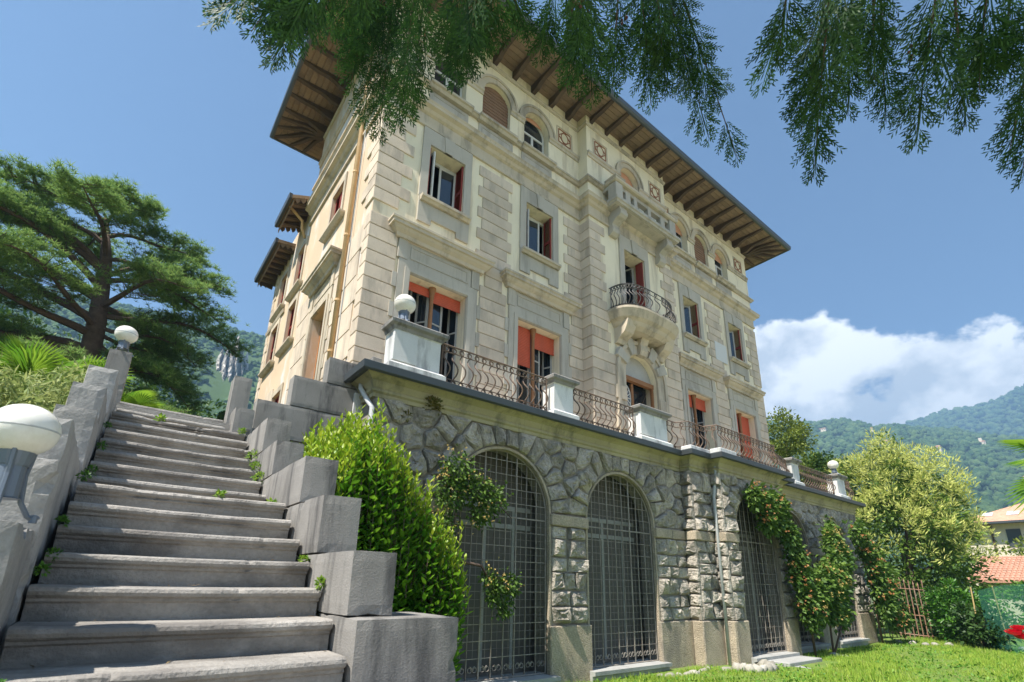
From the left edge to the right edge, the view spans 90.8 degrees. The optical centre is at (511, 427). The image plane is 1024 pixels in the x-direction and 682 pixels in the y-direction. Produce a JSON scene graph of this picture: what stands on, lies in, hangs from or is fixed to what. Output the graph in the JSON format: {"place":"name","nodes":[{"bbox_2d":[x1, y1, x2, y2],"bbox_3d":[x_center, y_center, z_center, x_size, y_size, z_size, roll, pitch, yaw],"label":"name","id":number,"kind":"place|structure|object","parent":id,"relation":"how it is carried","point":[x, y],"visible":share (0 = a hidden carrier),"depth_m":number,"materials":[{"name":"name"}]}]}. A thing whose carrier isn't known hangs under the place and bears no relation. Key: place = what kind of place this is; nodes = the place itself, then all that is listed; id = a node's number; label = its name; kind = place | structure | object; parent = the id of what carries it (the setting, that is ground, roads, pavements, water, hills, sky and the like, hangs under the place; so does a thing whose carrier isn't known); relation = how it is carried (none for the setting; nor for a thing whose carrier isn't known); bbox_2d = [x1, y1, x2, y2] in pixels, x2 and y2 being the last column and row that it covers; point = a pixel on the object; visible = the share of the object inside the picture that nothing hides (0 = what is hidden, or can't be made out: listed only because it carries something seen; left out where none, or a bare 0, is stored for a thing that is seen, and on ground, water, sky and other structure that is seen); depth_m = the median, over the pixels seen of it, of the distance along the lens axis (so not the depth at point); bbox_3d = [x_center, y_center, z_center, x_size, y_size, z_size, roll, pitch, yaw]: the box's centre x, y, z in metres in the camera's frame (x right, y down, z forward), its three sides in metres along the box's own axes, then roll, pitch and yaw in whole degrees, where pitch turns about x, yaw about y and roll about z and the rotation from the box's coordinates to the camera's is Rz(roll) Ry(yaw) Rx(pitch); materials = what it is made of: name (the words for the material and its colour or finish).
{"place":"outdoors","nodes":[
{"label":"outdoors","id":0,"kind":"place"},
{"bbox_2d":[8,297,264,418],"bbox_3d":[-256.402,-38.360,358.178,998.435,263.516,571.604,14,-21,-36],"label":"hill","id":1,"kind":"structure","parent":0,"point":[217,386],"depth_m":367.98,"materials":[{"name":"green plant"}]},
{"bbox_2d":[0,276,265,417],"bbox_3d":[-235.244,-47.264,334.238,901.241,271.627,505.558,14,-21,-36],"label":"hill woods","id":2,"kind":"object","parent":1,"relation":"on","point":[252,337],"visible":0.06,"depth_m":391.05,"materials":[{"name":"green plant"}]},
{"bbox_2d":[216,336,248,381],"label":"rock cliff","id":3,"kind":"structure","parent":1,"relation":"on","point":[231,366],"depth_m":401.11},
{"bbox_2d":[0,0,1023,592],"label":"sky","id":4,"kind":"structure","parent":0,"point":[897,296],"materials":[{"name":"blue"}]},
{"bbox_2d":[576,620,1023,681],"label":"lawn","id":5,"kind":"structure","parent":0,"point":[886,638],"depth_m":12.73,"materials":[{"name":"plant"}]},
{"bbox_2d":[0,348,457,681],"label":"garden staircase","id":6,"kind":"structure","parent":5,"relation":"on","point":[151,520],"depth_m":2.97,"materials":[{"name":"stone"}]},
{"bbox_2d":[0,404,61,523],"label":"globe lamp","id":7,"kind":"object","parent":6,"relation":"on","point":[29,433],"visible":1,"depth_m":2.13,"materials":[{"name":"grey glass"}]},
{"bbox_2d":[33,560,51,576],"bbox_3d":[-2.243,0.677,2.413,0.070,0.080,0.062,9,-19,-24],"label":"stair weed","id":8,"kind":"object","parent":6,"relation":"on","point":[42,565],"visible":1,"depth_m":2.41,"materials":[{"name":"green plant"}]},
{"bbox_2d":[45,545,62,560],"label":"stair weed","id":9,"kind":"object","parent":6,"relation":"on","point":[53,550],"visible":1,"depth_m":2.65,"materials":[{"name":"green plant"}]},
{"bbox_2d":[54,515,70,526],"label":"stair weed","id":10,"kind":"object","parent":6,"relation":"on","point":[63,518],"visible":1,"depth_m":2.92,"materials":[{"name":"green plant"}]},
{"bbox_2d":[75,470,91,481],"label":"stair weed","id":11,"kind":"object","parent":6,"relation":"on","point":[84,474],"visible":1,"depth_m":3.53,"materials":[{"name":"green plant"}]},
{"bbox_2d":[84,464,98,476],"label":"stair weed","id":12,"kind":"object","parent":6,"relation":"on","point":[91,467],"visible":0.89,"depth_m":4.07,"materials":[{"name":"green plant"}]},
{"bbox_2d":[96,440,107,450],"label":"stair weed","id":13,"kind":"object","parent":6,"relation":"on","point":[102,443],"visible":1,"depth_m":4.58,"materials":[{"name":"green plant"}]},
{"bbox_2d":[103,421,111,427],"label":"stair weed","id":14,"kind":"object","parent":6,"relation":"on","point":[109,425],"visible":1,"depth_m":5.13,"materials":[{"name":"green plant"}]},
{"bbox_2d":[114,325,137,356],"bbox_3d":[-5.359,-1.214,6.996,0.278,0.402,0.294,14,-21,-36],"label":"globe lamp","id":15,"kind":"object","parent":6,"relation":"on","point":[126,336],"visible":0.92,"depth_m":6.94,"materials":[{"name":"grey glass"}]},
{"bbox_2d":[153,412,166,421],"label":"stair weed","id":16,"kind":"object","parent":6,"relation":"on","point":[161,417],"visible":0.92,"depth_m":6.01,"materials":[{"name":"green plant"}]},
{"bbox_2d":[30,484,310,668],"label":"leaf litter","id":17,"kind":"object","parent":6,"relation":"on","point":[168,585],"visible":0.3,"depth_m":2.88,"materials":[{"name":"brown plant"}]},
{"bbox_2d":[115,403,254,433],"bbox_3d":[-4.604,0.415,7.121,1.755,0.850,1.180,14,-21,-36],"label":"landing","id":18,"kind":"object","parent":6,"relation":"on","point":[226,426],"visible":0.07,"depth_m":6.65,"materials":[{"name":"stone"}]},
{"bbox_2d":[213,488,226,497],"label":"stair weed","id":19,"kind":"object","parent":6,"relation":"on","point":[221,493],"visible":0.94,"depth_m":3.98,"materials":[{"name":"green plant"}]},
{"bbox_2d":[237,427,246,433],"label":"stair weed","id":20,"kind":"object","parent":6,"relation":"on","point":[243,430],"visible":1,"depth_m":6.39,"materials":[{"name":"green plant"}]},
{"bbox_2d":[244,448,258,460],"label":"stair weed","id":21,"kind":"object","parent":6,"relation":"on","point":[251,453],"visible":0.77,"depth_m":5.66,"materials":[{"name":"green plant"}]},
{"bbox_2d":[250,461,261,471],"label":"stair weed","id":22,"kind":"object","parent":6,"relation":"on","point":[258,464],"visible":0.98,"depth_m":5.38,"materials":[{"name":"green plant"}]},
{"bbox_2d":[250,471,264,484],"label":"stair weed","id":23,"kind":"object","parent":6,"relation":"on","point":[260,473],"visible":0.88,"depth_m":5.18,"materials":[{"name":"green plant"}]},
{"bbox_2d":[266,497,276,501],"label":"stair weed","id":24,"kind":"object","parent":6,"relation":"on","point":[270,499],"visible":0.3,"depth_m":4.52,"materials":[{"name":"green plant"}]},
{"bbox_2d":[297,555,309,561],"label":"stair weed","id":25,"kind":"object","parent":6,"relation":"on","point":[304,557],"visible":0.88,"depth_m":3.48,"materials":[{"name":"green plant"}]},
{"bbox_2d":[313,574,325,589],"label":"stair weed","id":26,"kind":"object","parent":6,"relation":"on","point":[321,580],"visible":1,"depth_m":3.15,"materials":[{"name":"green plant"}]},
{"bbox_2d":[252,357,362,444],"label":"side stair parapet","id":27,"kind":"structure","parent":5,"relation":"on","point":[307,405],"depth_m":8.70,"materials":[{"name":"stone"}]},
{"bbox_2d":[302,397,472,681],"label":"laurel bush","id":28,"kind":"object","parent":5,"relation":"on","point":[428,571],"visible":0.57,"depth_m":5.80,"materials":[{"name":"green plant"}]},
{"bbox_2d":[197,0,1023,192],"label":"conifer tree","id":29,"kind":"object","parent":5,"relation":"on","point":[295,20],"visible":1,"depth_m":2.90,"materials":[{"name":"green plant"}]},
{"bbox_2d":[343,316,878,681],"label":"terrace","id":30,"kind":"structure","parent":5,"relation":"on","point":[642,545],"depth_m":11.78,"materials":[{"name":"stone"}]},
{"bbox_2d":[394,294,415,320],"bbox_3d":[-2.006,-2.190,9.472,0.423,0.637,0.446,14,-21,-36],"label":"globe lamp","id":31,"kind":"object","parent":30,"relation":"on","point":[405,305],"visible":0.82,"depth_m":9.38,"materials":[{"name":"grey glass"}]},
{"bbox_2d":[404,409,412,422],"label":"cornice plant","id":32,"kind":"object","parent":30,"relation":"on","point":[408,414],"visible":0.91,"depth_m":8.98,"materials":[{"name":"green plant"}]},
{"bbox_2d":[423,395,444,415],"bbox_3d":[-1.481,-0.389,9.371,0.405,0.442,0.435,-4,-18,18],"label":"cornice plant","id":33,"kind":"object","parent":30,"relation":"on","point":[434,402],"visible":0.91,"depth_m":9.33,"materials":[{"name":"green plant"}]},
{"bbox_2d":[425,444,524,621],"bbox_3d":[-0.680,2.435,8.900,2.218,4.214,0.583,14,-21,-36],"label":"climbing creeper","id":34,"kind":"object","parent":30,"relation":"attached to","point":[496,587],"visible":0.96,"depth_m":9.09,"materials":[{"name":"green plant"}]},
{"bbox_2d":[253,0,790,466],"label":"villa","id":35,"kind":"object","parent":30,"relation":"on","point":[515,208],"visible":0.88,"depth_m":15.20,"materials":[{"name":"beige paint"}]},
{"bbox_2d":[258,317,280,378],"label":"window","id":36,"kind":"structure","parent":35,"relation":"in","point":[270,364],"depth_m":17.58,"materials":[{"name":"stone"}]},
{"bbox_2d":[271,382,283,403],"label":"window","id":37,"kind":"structure","parent":35,"relation":"in","point":[280,389],"depth_m":15.29,"materials":[{"name":"stone"}]},
{"bbox_2d":[269,265,290,322],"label":"window","id":38,"kind":"structure","parent":35,"relation":"in","point":[278,308],"depth_m":18.03,"materials":[{"name":"stone"}]},
{"bbox_2d":[274,291,299,357],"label":"window","id":39,"kind":"structure","parent":35,"relation":"in","point":[286,343],"depth_m":15.91,"materials":[{"name":"stone"}]},
{"bbox_2d":[284,236,308,302],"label":"window","id":40,"kind":"structure","parent":35,"relation":"in","point":[296,285],"depth_m":16.46,"materials":[{"name":"stone"}]},
{"bbox_2d":[300,245,341,380],"bbox_3d":[-5.028,-2.117,12.869,0.590,4.320,2.480,14,-21,-36],"label":"window","id":41,"kind":"structure","parent":35,"relation":"in","point":[327,265],"depth_m":13.08,"materials":[{"name":"stone"}]},
{"bbox_2d":[319,171,347,243],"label":"window","id":42,"kind":"structure","parent":35,"relation":"in","point":[339,213],"depth_m":13.97,"materials":[{"name":"stone"}]},
{"bbox_2d":[384,213,495,388],"bbox_3d":[-1.863,-2.375,11.819,2.820,4.320,0.954,14,-21,-36],"label":"window","id":43,"kind":"structure","parent":35,"relation":"in","point":[413,260],"depth_m":12.09,"materials":[{"name":"stone"}]},
{"bbox_2d":[416,126,472,244],"bbox_3d":[-1.759,-6.130,12.957,1.460,2.850,0.620,14,-21,-36],"label":"window","id":44,"kind":"structure","parent":35,"relation":"in","point":[444,211],"depth_m":12.86,"materials":[{"name":"stone"}]},
{"bbox_2d":[428,39,475,122],"bbox_3d":[-1.695,-9.446,13.878,1.480,2.610,0.502,14,-21,-36],"label":"arch window","id":45,"kind":"structure","parent":35,"relation":"in","point":[454,102],"depth_m":13.67,"materials":[{"name":"stone"}]},
{"bbox_2d":[477,74,518,151],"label":"arch window","id":46,"kind":"structure","parent":35,"relation":"in","point":[493,118],"depth_m":14.81,"materials":[{"name":"stone"}]},
{"bbox_2d":[519,104,556,177],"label":"arch window","id":47,"kind":"structure","parent":35,"relation":"in","point":[532,148],"depth_m":15.76,"materials":[{"name":"stone"}]},
{"bbox_2d":[519,185,560,288],"bbox_3d":[0.719,-5.504,14.798,1.460,2.850,0.620,14,-21,-36],"label":"window","id":48,"kind":"structure","parent":35,"relation":"in","point":[530,259],"depth_m":14.71,"materials":[{"name":"stone"}]},
{"bbox_2d":[499,267,582,409],"bbox_3d":[0.623,-1.747,13.666,2.820,4.320,0.954,14,-21,-36],"label":"window","id":49,"kind":"structure","parent":35,"relation":"in","point":[523,347],"depth_m":13.77,"materials":[{"name":"stone"}]},
{"bbox_2d":[615,160,643,190],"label":"arch window","id":50,"kind":"structure","parent":35,"relation":"in","point":[621,164],"depth_m":18.07,"materials":[{"name":"stone"}]},
{"bbox_2d":[618,234,651,309],"bbox_3d":[4.010,-4.699,16.603,1.333,3.200,0.882,36,-39,-62],"label":"balcony door","id":51,"kind":"structure","parent":35,"relation":"in","point":[626,276],"depth_m":16.99,"materials":[{"name":"beige stone"}]},
{"bbox_2d":[614,337,671,443],"bbox_3d":[3.926,-0.953,15.486,2.520,4.020,0.800,14,-21,-36],"label":"door","id":52,"kind":"structure","parent":35,"relation":"in","point":[628,369],"depth_m":15.75,"materials":[{"name":"stone"}]},
{"bbox_2d":[672,212,695,269],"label":"arch window","id":53,"kind":"structure","parent":35,"relation":"in","point":[683,257],"depth_m":20.08,"materials":[{"name":"stone"}]},
{"bbox_2d":[677,282,708,360],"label":"window","id":54,"kind":"structure","parent":35,"relation":"in","point":[691,342],"depth_m":19.18,"materials":[{"name":"stone"}]},
{"bbox_2d":[679,352,724,448],"bbox_3d":[6.665,-0.221,18.154,2.820,4.320,0.954,14,-21,-36],"label":"window","id":55,"kind":"structure","parent":35,"relation":"in","point":[694,408],"depth_m":18.36,"materials":[{"name":"stone"}]},
{"bbox_2d":[691,228,716,283],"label":"arch window","id":56,"kind":"structure","parent":35,"relation":"in","point":[701,269],"depth_m":20.99,"materials":[{"name":"stone"}]},
{"bbox_2d":[711,243,735,295],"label":"arch window","id":57,"kind":"structure","parent":35,"relation":"in","point":[722,283],"depth_m":21.86,"materials":[{"name":"stone"}]},
{"bbox_2d":[723,310,750,381],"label":"window","id":58,"kind":"structure","parent":35,"relation":"in","point":[738,366],"depth_m":21.03,"materials":[{"name":"stone"}]},
{"bbox_2d":[723,375,765,463],"bbox_3d":[9.183,0.405,19.993,2.820,4.320,0.901,14,-21,-36],"label":"window","id":59,"kind":"structure","parent":35,"relation":"in","point":[748,405],"depth_m":20.20,"materials":[{"name":"stone"}]},
{"bbox_2d":[741,478,827,656],"bbox_3d":[7.802,3.968,14.336,3.486,4.868,0.833,14,-21,-36],"label":"climbing creeper","id":60,"kind":"object","parent":30,"relation":"attached to","point":[771,507],"visible":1,"depth_m":14.46,"materials":[{"name":"green plant"}]},
{"bbox_2d":[809,514,857,652],"bbox_3d":[10.374,4.881,16.240,4.938,4.399,1.026,17,-23,-41],"label":"climbing creeper","id":61,"kind":"object","parent":30,"relation":"attached to","point":[834,569],"visible":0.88,"depth_m":15.73,"materials":[{"name":"green plant"}]},
{"bbox_2d":[827,460,840,473],"bbox_3d":[13.280,1.680,20.825,0.412,0.619,0.435,14,-21,-36],"label":"globe lamp","id":62,"kind":"object","parent":30,"relation":"on","point":[832,465],"visible":0.93,"depth_m":20.74,"materials":[{"name":"grey glass"}]},
{"bbox_2d":[842,517,915,642],"bbox_3d":[14.276,5.879,19.529,4.399,4.575,1.143,14,-21,-36],"label":"climbing creeper","id":63,"kind":"object","parent":30,"relation":"attached to","point":[890,608],"visible":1,"depth_m":19.07,"materials":[{"name":"green plant"}]},
{"bbox_2d":[731,659,778,672],"bbox_3d":[5.966,5.800,12.180,1.530,0.308,0.696,14,-21,-36],"label":"pile of rocks","id":64,"kind":"object","parent":5,"relation":"on","point":[763,665],"visible":0.73,"depth_m":11.88,"materials":[{"name":"white stone"}]},
{"bbox_2d":[766,405,819,463],"bbox_3d":[20.959,4.660,37.595,4.006,12.910,3.954,14,-21,-36],"label":"umbrella tree","id":65,"kind":"object","parent":5,"relation":"on","point":[791,430],"visible":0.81,"depth_m":38.09,"materials":[{"name":"green plant"}]},
{"bbox_2d":[796,451,831,487],"bbox_3d":[20.050,6.708,33.143,3.548,10.347,3.179,14,-21,-36],"label":"garden tree","id":66,"kind":"object","parent":5,"relation":"on","point":[803,460],"visible":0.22,"depth_m":33.84,"materials":[{"name":"green plant"}]},
{"bbox_2d":[799,450,854,490],"bbox_3d":[20.844,6.457,32.598,3.476,10.542,3.247,14,-21,-36],"label":"garden tree","id":67,"kind":"object","parent":5,"relation":"on","point":[820,459],"visible":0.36,"depth_m":33.52,"materials":[{"name":"green plant"}]},
{"bbox_2d":[874,577,933,638],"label":"rusty gate","id":68,"kind":"structure","parent":5,"relation":"on","point":[919,615],"depth_m":21.80,"materials":[{"name":"metal"}]},
{"bbox_2d":[821,426,1003,635],"bbox_3d":[20.418,5.611,26.186,7.626,11.556,6.865,14,-21,-36],"label":"blossom tree","id":69,"kind":"object","parent":5,"relation":"on","point":[889,506],"visible":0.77,"depth_m":25.11,"materials":[{"name":"green plant"}]},
{"bbox_2d":[898,586,964,639],"bbox_3d":[19.228,8.762,23.040,2.982,2.970,3.265,14,-21,-36],"label":"wooden fence","id":70,"kind":"object","parent":5,"relation":"on","point":[935,634],"visible":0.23,"depth_m":22.98,"materials":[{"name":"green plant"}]},
{"bbox_2d":[917,577,1001,643],"bbox_3d":[17.735,7.438,20.081,2.559,2.845,2.735,14,-21,-36],"label":"laurel shrub","id":71,"kind":"object","parent":5,"relation":"on","point":[954,596],"visible":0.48,"depth_m":20.23,"materials":[{"name":"green plant"}]},
{"bbox_2d":[944,601,1021,651],"bbox_3d":[16.878,7.272,18.145,2.190,2.007,2.090,14,-21,-36],"label":"dark shrub","id":72,"kind":"object","parent":5,"relation":"on","point":[994,636],"visible":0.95,"depth_m":17.98,"materials":[{"name":"green plant"}]},
{"bbox_2d":[943,579,1023,631],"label":"hedge","id":73,"kind":"object","parent":5,"relation":"on","point":[1016,589],"visible":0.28,"depth_m":28.11,"materials":[{"name":"green plant"}]},
{"bbox_2d":[970,586,1010,651],"bbox_3d":[18.602,5.859,15.207,1.551,2.419,7.640,7,-18,-19],"label":"green net fence","id":74,"kind":"object","parent":5,"relation":"on","point":[997,607],"visible":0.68,"depth_m":17.87,"materials":[{"name":"teal"}]},
{"bbox_2d":[967,555,1023,630],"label":"tiled shed","id":75,"kind":"structure","parent":5,"relation":"on","point":[1012,568],"depth_m":31.98,"materials":[{"name":"tile"}]},
{"bbox_2d":[970,534,1023,600],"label":"garden shrub","id":76,"kind":"object","parent":5,"relation":"on","point":[1021,548],"visible":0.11,"depth_m":38.61,"materials":[{"name":"green plant"}]},
{"bbox_2d":[998,439,1023,513],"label":"fan palm","id":77,"kind":"object","parent":5,"relation":"on","point":[1018,443],"visible":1,"depth_m":6.72,"materials":[{"name":"green plant"}]},
{"bbox_2d":[773,436,1023,588],"bbox_3d":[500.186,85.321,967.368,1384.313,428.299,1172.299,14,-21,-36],"label":"hill","id":78,"kind":"structure","parent":0,"point":[834,447],"depth_m":692.72,"materials":[{"name":"green plant"}]},
{"bbox_2d":[767,417,1023,586],"bbox_3d":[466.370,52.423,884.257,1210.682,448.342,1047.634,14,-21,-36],"label":"hill woods","id":79,"kind":"object","parent":78,"relation":"on","point":[976,458],"visible":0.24,"depth_m":782.67,"materials":[{"name":"green plant"}]},
{"bbox_2d":[903,509,984,570],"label":"garden shrub","id":80,"kind":"object","parent":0,"point":[951,537],"visible":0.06,"depth_m":43.79,"materials":[{"name":"green plant"}]},
{"bbox_2d":[939,394,1023,431],"bbox_3d":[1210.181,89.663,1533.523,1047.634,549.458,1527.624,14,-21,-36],"label":"mountain","id":81,"kind":"structure","parent":0,"point":[1006,416],"depth_m":1562.87,"materials":[{"name":"green plant"}]},
{"bbox_2d":[905,384,1023,436],"bbox_3d":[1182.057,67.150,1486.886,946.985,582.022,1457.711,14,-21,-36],"label":"mountain woods","id":82,"kind":"object","parent":81,"relation":"on","point":[991,413],"visible":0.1,"depth_m":1586.60,"materials":[{"name":"green plant"}]},
{"bbox_2d":[1005,625,1023,641],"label":"rose bush","id":83,"kind":"object","parent":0,"point":[1016,631],"visible":1,"depth_m":4.07,"materials":[{"name":"red plant"}]},
{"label":"upper garden","id":84,"kind":"structure","parent":0,"visible":0},
{"bbox_2d":[0,332,90,385],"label":"fan palm","id":85,"kind":"object","parent":84,"relation":"on","point":[17,353],"visible":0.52,"depth_m":6.56,"materials":[{"name":"green plant"}]},
{"bbox_2d":[0,350,99,413],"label":"bamboo thicket","id":86,"kind":"object","parent":84,"relation":"on","point":[28,390],"visible":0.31,"depth_m":4.89,"materials":[{"name":"green plant"}]},
{"bbox_2d":[0,301,154,392],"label":"broadleaf tree","id":87,"kind":"object","parent":84,"relation":"on","point":[30,316],"visible":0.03,"depth_m":30.77,"materials":[{"name":"green plant"}]},
{"bbox_2d":[54,352,136,389],"bbox_3d":[-6.342,0.034,7.393,1.027,2.268,1.199,14,-21,-36],"label":"fan palm","id":88,"kind":"object","parent":84,"relation":"on","point":[98,363],"visible":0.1,"depth_m":7.46,"materials":[{"name":"green plant"}]},
{"bbox_2d":[0,150,258,414],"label":"cedar tree","id":89,"kind":"object","parent":84,"relation":"on","point":[169,282],"visible":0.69,"depth_m":19.00,"materials":[{"name":"green plant"}]},
{"bbox_2d":[126,375,226,417],"bbox_3d":[-24.597,1.050,34.838,10.903,10.647,9.766,14,-21,-36],"label":"broadleaf tree","id":90,"kind":"object","parent":84,"relation":"on","point":[208,414],"visible":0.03,"depth_m":35.32,"materials":[{"name":"green plant"}]},
{"bbox_2d":[163,400,191,413],"bbox_3d":[-18.111,2.390,24.232,8.254,8.226,6.448,14,-21,-36],"label":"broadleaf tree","id":91,"kind":"object","parent":84,"relation":"on","point":[179,406],"depth_m":25.70,"materials":[{"name":"green plant"}]},
{"label":"ground","id":92,"kind":"structure","parent":0,"visible":0},
{"bbox_2d":[964,503,1023,600],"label":"tiled house","id":93,"kind":"structure","parent":92,"relation":"on","point":[1007,523],"depth_m":47.91,"materials":[{"name":"paint"}]},
{"bbox_2d":[1005,529,1023,549],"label":"window","id":94,"kind":"structure","parent":93,"relation":"in","point":[1011,533],"depth_m":47.12,"materials":[{"name":"grey glass"}]},
{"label":"upper path","id":95,"kind":"structure","parent":0,"visible":0},
{"bbox_2d":[121,390,165,408],"bbox_3d":[-6.295,0.202,8.276,0.784,1.674,1.081,0,-17,5],"label":"fan palm","id":96,"kind":"object","parent":95,"relation":"on","point":[141,397],"visible":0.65,"depth_m":8.42,"materials":[{"name":"green plant"}]},
{"bbox_2d":[216,410,225,421],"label":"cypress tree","id":97,"kind":"object","parent":95,"relation":"on","point":[221,415],"visible":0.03,"depth_m":19.33,"materials":[{"name":"green plant"}]}
]}

